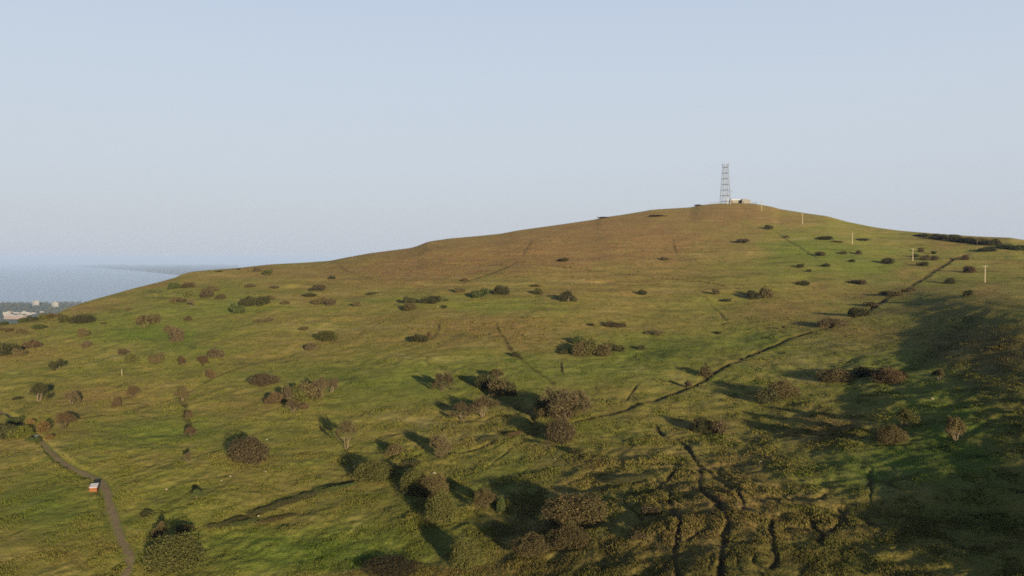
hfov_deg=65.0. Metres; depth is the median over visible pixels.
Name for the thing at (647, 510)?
shrub mound
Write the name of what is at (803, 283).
dense shrub
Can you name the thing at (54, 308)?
woods
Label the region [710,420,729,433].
dense shrub
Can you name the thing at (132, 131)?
sky
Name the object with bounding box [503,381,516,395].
dense shrub
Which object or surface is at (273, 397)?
dense shrub
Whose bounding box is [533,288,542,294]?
dense shrub
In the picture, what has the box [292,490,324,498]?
bramble strip
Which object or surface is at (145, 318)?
dense shrub
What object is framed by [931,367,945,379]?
twiggy tree
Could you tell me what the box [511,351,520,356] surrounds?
dense shrub
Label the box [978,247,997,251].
dense shrub
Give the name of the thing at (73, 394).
twiggy tree
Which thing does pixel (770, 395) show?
dense shrub
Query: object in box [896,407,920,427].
bush
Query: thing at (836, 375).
dense shrub
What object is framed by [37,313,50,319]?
dense shrub
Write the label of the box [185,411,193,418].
airy shrub
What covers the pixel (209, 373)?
airy shrub
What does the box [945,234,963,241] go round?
dense shrub
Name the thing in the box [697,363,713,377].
leafy shrub
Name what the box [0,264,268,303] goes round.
sea
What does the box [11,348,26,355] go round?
dense shrub
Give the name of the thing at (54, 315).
dense shrub
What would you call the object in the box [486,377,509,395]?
dense shrub
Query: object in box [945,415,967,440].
twiggy tree
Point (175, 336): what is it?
dense shrub
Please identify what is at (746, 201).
equipment building
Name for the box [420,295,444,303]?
dense shrub
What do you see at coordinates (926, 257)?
dense shrub
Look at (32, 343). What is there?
dense shrub
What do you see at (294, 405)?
twiggy tree
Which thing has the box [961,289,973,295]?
dense shrub
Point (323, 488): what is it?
bramble strip
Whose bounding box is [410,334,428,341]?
dense shrub
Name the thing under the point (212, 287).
dense shrub
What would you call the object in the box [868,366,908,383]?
dense shrub
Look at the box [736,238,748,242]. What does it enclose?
shrub mound
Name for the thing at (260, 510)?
bramble strip
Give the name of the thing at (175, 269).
shore
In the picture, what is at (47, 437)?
leafy shrub
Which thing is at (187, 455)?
bare tree
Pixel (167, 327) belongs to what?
dense shrub
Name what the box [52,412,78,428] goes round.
airy shrub
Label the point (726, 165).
lattice mast
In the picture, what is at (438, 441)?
airy shrub
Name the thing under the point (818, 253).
dense shrub
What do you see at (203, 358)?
airy shrub
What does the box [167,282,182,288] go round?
dense shrub
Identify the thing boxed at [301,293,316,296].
dense shrub
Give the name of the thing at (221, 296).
dense shrub
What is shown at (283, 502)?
bramble strip
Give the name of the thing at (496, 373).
airy shrub
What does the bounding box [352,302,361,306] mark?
dense shrub
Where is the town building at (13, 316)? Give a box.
[4,315,27,318]
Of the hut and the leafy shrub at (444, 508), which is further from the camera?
the hut
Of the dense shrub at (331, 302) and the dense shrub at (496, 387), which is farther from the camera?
the dense shrub at (331, 302)
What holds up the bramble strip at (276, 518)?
on the hillside
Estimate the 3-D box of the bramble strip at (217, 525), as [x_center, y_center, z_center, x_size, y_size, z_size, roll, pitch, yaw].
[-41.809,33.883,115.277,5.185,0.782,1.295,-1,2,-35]
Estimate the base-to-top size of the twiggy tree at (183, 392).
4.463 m
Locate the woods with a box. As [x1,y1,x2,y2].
[0,300,86,313]
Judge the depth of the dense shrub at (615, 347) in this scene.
235.90 m
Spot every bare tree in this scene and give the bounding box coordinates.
[182,451,191,462]
[334,419,357,448]
[540,440,554,448]
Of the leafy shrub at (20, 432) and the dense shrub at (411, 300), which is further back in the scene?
the dense shrub at (411, 300)
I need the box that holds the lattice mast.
[720,163,731,203]
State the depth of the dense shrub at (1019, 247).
489.84 m
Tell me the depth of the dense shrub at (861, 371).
177.93 m
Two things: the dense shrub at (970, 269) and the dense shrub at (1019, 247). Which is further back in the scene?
the dense shrub at (1019, 247)
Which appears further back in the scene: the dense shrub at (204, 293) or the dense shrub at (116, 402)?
the dense shrub at (204, 293)
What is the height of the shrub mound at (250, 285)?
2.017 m
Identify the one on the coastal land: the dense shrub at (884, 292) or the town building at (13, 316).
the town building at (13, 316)
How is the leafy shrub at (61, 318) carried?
on the hillside
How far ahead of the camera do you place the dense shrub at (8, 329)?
327.83 m
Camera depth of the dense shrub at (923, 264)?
421.91 m
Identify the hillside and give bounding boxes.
[0,203,1023,575]
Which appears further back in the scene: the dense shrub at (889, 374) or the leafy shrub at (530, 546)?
the dense shrub at (889, 374)
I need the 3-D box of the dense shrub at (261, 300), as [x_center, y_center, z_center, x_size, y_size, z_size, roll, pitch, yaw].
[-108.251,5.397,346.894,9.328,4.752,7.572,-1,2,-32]
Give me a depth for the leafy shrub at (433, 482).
122.11 m
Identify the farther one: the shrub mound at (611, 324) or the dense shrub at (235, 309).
the dense shrub at (235, 309)
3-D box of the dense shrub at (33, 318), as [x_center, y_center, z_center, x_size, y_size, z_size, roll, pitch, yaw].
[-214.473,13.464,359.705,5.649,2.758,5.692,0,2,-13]
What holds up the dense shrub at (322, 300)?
on the hillside
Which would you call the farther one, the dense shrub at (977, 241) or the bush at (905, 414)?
the dense shrub at (977, 241)
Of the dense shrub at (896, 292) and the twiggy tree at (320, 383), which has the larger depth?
the dense shrub at (896, 292)
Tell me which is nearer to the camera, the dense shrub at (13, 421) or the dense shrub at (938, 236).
the dense shrub at (13, 421)
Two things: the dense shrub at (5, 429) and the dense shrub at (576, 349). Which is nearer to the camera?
the dense shrub at (5, 429)
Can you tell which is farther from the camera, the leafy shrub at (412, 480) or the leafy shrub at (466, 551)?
the leafy shrub at (412, 480)
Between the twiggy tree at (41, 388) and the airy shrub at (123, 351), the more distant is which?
the airy shrub at (123, 351)
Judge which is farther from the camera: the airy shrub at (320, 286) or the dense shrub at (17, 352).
the airy shrub at (320, 286)
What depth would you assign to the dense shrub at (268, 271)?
450.23 m
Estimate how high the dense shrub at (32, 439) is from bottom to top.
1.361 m
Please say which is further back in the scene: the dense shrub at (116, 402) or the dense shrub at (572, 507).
the dense shrub at (116, 402)
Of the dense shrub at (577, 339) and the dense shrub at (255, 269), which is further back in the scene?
the dense shrub at (255, 269)
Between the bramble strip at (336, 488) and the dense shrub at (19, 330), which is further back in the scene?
the dense shrub at (19, 330)
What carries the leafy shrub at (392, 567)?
on the hillside
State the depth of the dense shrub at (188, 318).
317.79 m
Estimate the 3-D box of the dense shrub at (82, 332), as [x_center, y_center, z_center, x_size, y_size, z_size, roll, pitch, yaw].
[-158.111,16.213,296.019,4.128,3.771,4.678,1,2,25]
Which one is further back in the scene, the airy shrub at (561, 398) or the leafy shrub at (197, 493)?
the airy shrub at (561, 398)
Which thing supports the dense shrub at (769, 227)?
on the hillside
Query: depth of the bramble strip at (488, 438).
150.86 m
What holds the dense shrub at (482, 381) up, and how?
on the hillside
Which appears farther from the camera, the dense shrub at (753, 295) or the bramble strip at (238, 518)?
the dense shrub at (753, 295)
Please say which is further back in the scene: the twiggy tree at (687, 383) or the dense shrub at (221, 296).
the dense shrub at (221, 296)
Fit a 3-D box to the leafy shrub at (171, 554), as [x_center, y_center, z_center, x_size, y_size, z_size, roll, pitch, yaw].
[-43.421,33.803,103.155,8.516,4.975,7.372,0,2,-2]
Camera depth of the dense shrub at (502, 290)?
338.77 m
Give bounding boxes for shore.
[77,264,237,274]
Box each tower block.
[32,301,38,305]
[51,302,57,306]
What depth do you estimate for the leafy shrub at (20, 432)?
170.16 m
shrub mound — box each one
[11,396,24,399]
[245,283,256,286]
[253,317,273,322]
[568,447,582,454]
[603,321,626,327]
[628,530,647,540]
[640,505,662,514]
[644,330,664,334]
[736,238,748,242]
[816,236,833,238]
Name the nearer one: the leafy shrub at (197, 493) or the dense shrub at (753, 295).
the leafy shrub at (197, 493)
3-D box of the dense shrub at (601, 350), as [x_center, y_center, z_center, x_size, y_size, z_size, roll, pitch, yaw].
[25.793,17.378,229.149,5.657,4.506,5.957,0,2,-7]
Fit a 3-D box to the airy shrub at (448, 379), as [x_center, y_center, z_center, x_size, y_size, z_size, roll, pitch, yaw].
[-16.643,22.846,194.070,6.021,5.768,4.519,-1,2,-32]
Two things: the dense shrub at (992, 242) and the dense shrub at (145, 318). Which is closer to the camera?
the dense shrub at (145, 318)
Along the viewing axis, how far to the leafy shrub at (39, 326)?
329.21 m
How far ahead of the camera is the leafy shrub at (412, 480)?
123.80 m
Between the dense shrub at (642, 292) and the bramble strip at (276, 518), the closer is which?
the bramble strip at (276, 518)
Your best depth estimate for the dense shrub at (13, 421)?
182.27 m
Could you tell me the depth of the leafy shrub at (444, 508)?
110.59 m
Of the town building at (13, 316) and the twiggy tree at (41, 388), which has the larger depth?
the town building at (13, 316)
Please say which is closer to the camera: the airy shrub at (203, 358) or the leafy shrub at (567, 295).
the airy shrub at (203, 358)
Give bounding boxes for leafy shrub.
[7,424,37,438]
[26,418,35,425]
[31,324,47,329]
[36,419,49,433]
[44,434,53,439]
[58,315,72,321]
[140,531,205,575]
[150,521,166,536]
[190,489,203,497]
[352,458,394,483]
[360,553,428,575]
[385,443,403,455]
[399,468,426,496]
[418,471,449,497]
[425,484,458,524]
[449,536,481,570]
[508,531,553,558]
[533,400,548,416]
[546,522,592,550]
[559,290,576,301]
[583,338,596,355]
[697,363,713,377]
[767,378,802,397]
[873,424,909,444]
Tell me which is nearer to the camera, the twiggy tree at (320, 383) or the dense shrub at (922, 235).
the twiggy tree at (320, 383)
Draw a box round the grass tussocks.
[0,234,1023,575]
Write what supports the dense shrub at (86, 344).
on the hillside
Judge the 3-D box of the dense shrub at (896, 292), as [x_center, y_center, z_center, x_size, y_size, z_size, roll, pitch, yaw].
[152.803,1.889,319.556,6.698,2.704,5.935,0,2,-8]
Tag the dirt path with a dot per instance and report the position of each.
(114, 518)
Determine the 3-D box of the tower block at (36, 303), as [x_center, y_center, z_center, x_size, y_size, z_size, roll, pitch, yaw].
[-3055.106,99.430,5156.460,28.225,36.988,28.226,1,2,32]
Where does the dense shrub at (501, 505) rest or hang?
on the hillside
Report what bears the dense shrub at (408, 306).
on the hillside
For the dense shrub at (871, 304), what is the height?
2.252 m
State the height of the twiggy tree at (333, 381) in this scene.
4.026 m
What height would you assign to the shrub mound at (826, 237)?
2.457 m
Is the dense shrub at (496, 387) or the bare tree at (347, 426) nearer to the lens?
the bare tree at (347, 426)
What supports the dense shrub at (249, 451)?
on the hillside
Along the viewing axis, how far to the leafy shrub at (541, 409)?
164.36 m
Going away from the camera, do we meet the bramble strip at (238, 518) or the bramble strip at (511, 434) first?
the bramble strip at (238, 518)
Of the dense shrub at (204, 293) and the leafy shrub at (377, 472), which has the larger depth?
the dense shrub at (204, 293)
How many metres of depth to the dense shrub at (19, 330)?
322.61 m
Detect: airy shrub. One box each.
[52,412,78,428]
[116,348,129,355]
[126,385,139,396]
[178,356,186,364]
[184,426,197,436]
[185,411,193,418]
[197,355,209,365]
[205,369,215,377]
[311,284,326,290]
[429,434,452,458]
[432,370,455,390]
[473,488,496,508]
[489,368,503,379]
[537,386,592,419]
[712,289,719,293]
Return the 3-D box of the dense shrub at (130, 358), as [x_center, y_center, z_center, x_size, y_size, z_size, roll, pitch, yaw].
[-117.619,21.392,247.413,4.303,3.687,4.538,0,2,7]
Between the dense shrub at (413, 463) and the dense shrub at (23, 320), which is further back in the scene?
the dense shrub at (23, 320)
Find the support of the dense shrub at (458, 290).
on the hillside
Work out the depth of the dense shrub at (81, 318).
329.53 m
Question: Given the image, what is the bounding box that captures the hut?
[89,483,98,491]
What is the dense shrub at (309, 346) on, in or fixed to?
on the hillside
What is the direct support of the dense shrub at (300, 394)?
on the hillside
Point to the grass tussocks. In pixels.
(514, 500)
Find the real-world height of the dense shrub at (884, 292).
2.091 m
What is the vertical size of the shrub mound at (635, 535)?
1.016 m
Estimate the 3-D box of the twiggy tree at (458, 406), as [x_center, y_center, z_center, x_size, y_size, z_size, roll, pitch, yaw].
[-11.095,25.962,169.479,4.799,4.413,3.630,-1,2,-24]
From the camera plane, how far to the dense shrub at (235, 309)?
330.35 m
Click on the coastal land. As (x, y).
(10, 321)
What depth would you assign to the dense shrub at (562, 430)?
144.79 m
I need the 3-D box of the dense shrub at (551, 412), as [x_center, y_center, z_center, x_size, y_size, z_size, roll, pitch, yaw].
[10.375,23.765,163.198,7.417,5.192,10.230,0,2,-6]
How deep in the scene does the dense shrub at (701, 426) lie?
147.53 m
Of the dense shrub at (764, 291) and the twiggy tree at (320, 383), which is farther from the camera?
the dense shrub at (764, 291)
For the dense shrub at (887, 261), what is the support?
on the hillside
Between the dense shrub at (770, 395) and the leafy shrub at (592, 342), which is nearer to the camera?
the dense shrub at (770, 395)
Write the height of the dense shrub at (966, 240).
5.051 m
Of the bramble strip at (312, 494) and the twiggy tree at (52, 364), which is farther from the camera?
the twiggy tree at (52, 364)
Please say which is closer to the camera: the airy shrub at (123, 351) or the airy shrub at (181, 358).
the airy shrub at (181, 358)
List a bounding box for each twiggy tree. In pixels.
[28,382,52,401]
[48,358,65,369]
[63,390,80,403]
[173,385,189,400]
[284,398,300,411]
[310,375,327,397]
[327,377,338,391]
[450,400,469,419]
[467,394,500,416]
[684,380,692,388]
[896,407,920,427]
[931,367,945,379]
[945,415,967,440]
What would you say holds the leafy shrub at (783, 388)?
on the hillside
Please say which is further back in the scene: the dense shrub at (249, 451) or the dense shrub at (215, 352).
the dense shrub at (215, 352)
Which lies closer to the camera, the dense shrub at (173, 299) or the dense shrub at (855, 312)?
the dense shrub at (855, 312)
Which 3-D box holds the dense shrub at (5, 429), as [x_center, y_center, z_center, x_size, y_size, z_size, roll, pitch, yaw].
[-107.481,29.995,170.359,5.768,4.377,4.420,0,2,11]
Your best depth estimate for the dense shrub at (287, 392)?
189.98 m
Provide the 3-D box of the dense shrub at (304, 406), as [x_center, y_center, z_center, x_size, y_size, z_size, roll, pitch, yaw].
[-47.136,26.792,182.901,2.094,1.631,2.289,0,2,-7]
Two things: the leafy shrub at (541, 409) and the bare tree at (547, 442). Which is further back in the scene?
the leafy shrub at (541, 409)
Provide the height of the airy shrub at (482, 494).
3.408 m
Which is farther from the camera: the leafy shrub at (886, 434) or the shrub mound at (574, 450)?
the shrub mound at (574, 450)
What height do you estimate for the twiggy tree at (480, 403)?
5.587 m
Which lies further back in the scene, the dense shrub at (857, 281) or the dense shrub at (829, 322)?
the dense shrub at (857, 281)
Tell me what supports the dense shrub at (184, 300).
on the hillside
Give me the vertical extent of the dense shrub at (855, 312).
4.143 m
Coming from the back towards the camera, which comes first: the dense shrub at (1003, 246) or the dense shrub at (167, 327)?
the dense shrub at (1003, 246)
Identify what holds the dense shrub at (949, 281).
on the hillside
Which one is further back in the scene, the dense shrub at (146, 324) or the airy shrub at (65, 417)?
the dense shrub at (146, 324)
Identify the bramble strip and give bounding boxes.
[202,521,232,528]
[222,516,251,522]
[226,517,261,527]
[246,505,275,515]
[255,513,300,524]
[269,497,305,507]
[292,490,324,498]
[313,484,339,491]
[320,482,358,491]
[478,435,499,442]
[506,431,522,436]
[609,475,648,484]
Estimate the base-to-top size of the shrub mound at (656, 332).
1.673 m
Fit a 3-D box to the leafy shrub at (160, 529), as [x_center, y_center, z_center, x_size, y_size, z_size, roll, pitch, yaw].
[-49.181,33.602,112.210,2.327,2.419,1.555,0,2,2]
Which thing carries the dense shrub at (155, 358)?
on the hillside
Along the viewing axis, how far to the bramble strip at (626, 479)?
117.46 m
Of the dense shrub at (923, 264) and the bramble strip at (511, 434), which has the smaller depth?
the bramble strip at (511, 434)
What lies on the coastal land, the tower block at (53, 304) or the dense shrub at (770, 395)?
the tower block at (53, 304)
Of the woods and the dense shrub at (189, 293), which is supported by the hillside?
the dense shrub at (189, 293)
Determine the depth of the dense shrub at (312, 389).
190.41 m
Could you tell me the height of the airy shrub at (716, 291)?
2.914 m
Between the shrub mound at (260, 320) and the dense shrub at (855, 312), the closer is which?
the dense shrub at (855, 312)
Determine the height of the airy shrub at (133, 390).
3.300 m
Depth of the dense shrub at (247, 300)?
344.47 m
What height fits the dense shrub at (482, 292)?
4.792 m
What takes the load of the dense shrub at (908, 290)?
on the hillside
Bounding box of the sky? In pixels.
[0,0,1023,263]
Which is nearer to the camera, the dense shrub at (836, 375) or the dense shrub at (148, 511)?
the dense shrub at (148, 511)
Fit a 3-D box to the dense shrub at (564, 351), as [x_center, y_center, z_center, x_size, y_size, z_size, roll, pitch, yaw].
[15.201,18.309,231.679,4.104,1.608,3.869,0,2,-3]
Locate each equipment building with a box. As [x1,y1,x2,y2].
[729,200,740,202]
[740,199,749,203]
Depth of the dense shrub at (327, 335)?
268.31 m
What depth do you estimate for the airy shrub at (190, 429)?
164.66 m
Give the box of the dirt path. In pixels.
[0,410,137,575]
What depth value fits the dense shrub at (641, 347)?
237.59 m
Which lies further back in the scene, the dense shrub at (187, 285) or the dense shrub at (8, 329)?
the dense shrub at (187, 285)
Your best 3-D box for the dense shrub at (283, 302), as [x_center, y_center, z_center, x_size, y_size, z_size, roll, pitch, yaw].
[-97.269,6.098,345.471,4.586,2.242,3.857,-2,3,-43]
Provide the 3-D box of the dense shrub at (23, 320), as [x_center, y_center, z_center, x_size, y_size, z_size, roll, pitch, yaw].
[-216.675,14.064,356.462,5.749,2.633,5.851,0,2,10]
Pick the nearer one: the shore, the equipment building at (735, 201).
the equipment building at (735, 201)
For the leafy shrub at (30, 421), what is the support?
on the hillside
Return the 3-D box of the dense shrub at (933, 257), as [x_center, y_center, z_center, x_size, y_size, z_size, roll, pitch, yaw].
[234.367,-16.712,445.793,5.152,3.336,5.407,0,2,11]
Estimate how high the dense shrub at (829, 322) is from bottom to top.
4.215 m
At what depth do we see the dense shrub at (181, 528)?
113.18 m
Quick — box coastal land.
[0,303,72,323]
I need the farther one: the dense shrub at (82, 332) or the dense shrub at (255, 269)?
the dense shrub at (255, 269)
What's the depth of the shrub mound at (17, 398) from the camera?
206.98 m
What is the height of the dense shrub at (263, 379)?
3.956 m
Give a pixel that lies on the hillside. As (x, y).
(716, 227)
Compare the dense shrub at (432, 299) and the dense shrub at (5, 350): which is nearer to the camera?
the dense shrub at (5, 350)
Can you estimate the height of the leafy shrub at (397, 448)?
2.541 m
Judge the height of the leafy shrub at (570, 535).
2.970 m
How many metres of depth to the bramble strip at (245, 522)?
115.62 m
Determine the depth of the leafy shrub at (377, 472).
131.19 m
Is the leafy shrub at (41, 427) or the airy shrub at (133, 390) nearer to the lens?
the leafy shrub at (41, 427)
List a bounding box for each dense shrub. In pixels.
[0,342,22,355]
[0,422,18,439]
[4,328,14,331]
[4,415,23,424]
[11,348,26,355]
[14,328,26,333]
[17,317,30,322]
[21,339,41,348]
[24,436,40,441]
[26,315,38,320]
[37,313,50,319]
[45,313,62,317]
[65,314,95,323]
[75,328,89,336]
[81,340,90,347]
[111,397,120,407]
[124,352,137,362]
[134,313,161,324]
[139,509,153,515]
[140,322,148,328]
[148,352,164,362]
[163,324,172,330]
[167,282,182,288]
[167,325,185,341]
[169,297,178,301]
[174,524,194,532]
[176,298,186,302]
[181,282,195,287]
[183,290,194,296]
[183,315,191,320]
[199,288,214,297]
[206,285,219,290]
[207,346,224,357]
[215,294,226,298]
[227,435,269,465]
[229,302,245,313]
[239,295,256,305]
[246,372,281,386]
[252,296,271,305]
[253,267,261,271]
[262,269,272,273]
[264,392,283,404]
[280,300,290,304]
[280,384,295,400]
[291,382,309,400]
[299,379,324,399]
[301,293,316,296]
[301,403,308,409]
[304,342,316,350]
[311,296,327,304]
[314,329,339,341]
[325,298,336,305]
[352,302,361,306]
[403,295,418,302]
[403,302,417,310]
[403,459,421,466]
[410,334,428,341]
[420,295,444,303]
[453,287,465,292]
[470,288,489,297]
[475,373,495,388]
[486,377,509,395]
[492,285,509,294]
[496,497,505,512]
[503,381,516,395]
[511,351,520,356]
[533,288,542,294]
[538,492,608,528]
[544,416,576,443]
[545,404,579,418]
[558,349,571,354]
[571,336,586,343]
[571,340,592,356]
[592,342,611,356]
[608,342,626,351]
[637,345,645,349]
[638,289,646,294]
[689,416,713,433]
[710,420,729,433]
[746,290,762,298]
[755,386,778,404]
[759,286,773,297]
[764,225,773,228]
[795,280,810,285]
[814,317,847,327]
[814,367,858,382]
[815,251,825,255]
[847,307,871,316]
[848,279,866,284]
[852,366,875,377]
[862,302,878,306]
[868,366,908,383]
[878,291,889,294]
[880,258,895,263]
[888,290,904,295]
[901,288,915,291]
[913,233,930,236]
[916,262,928,265]
[919,255,930,259]
[928,233,946,239]
[931,255,938,259]
[943,278,955,283]
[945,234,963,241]
[955,237,974,242]
[961,255,969,259]
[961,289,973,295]
[963,266,975,272]
[971,238,988,243]
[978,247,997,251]
[980,239,1001,245]
[995,243,1014,248]
[1008,244,1023,249]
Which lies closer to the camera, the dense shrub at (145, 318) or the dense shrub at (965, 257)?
the dense shrub at (145, 318)
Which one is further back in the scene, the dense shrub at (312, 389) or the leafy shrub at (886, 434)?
the dense shrub at (312, 389)

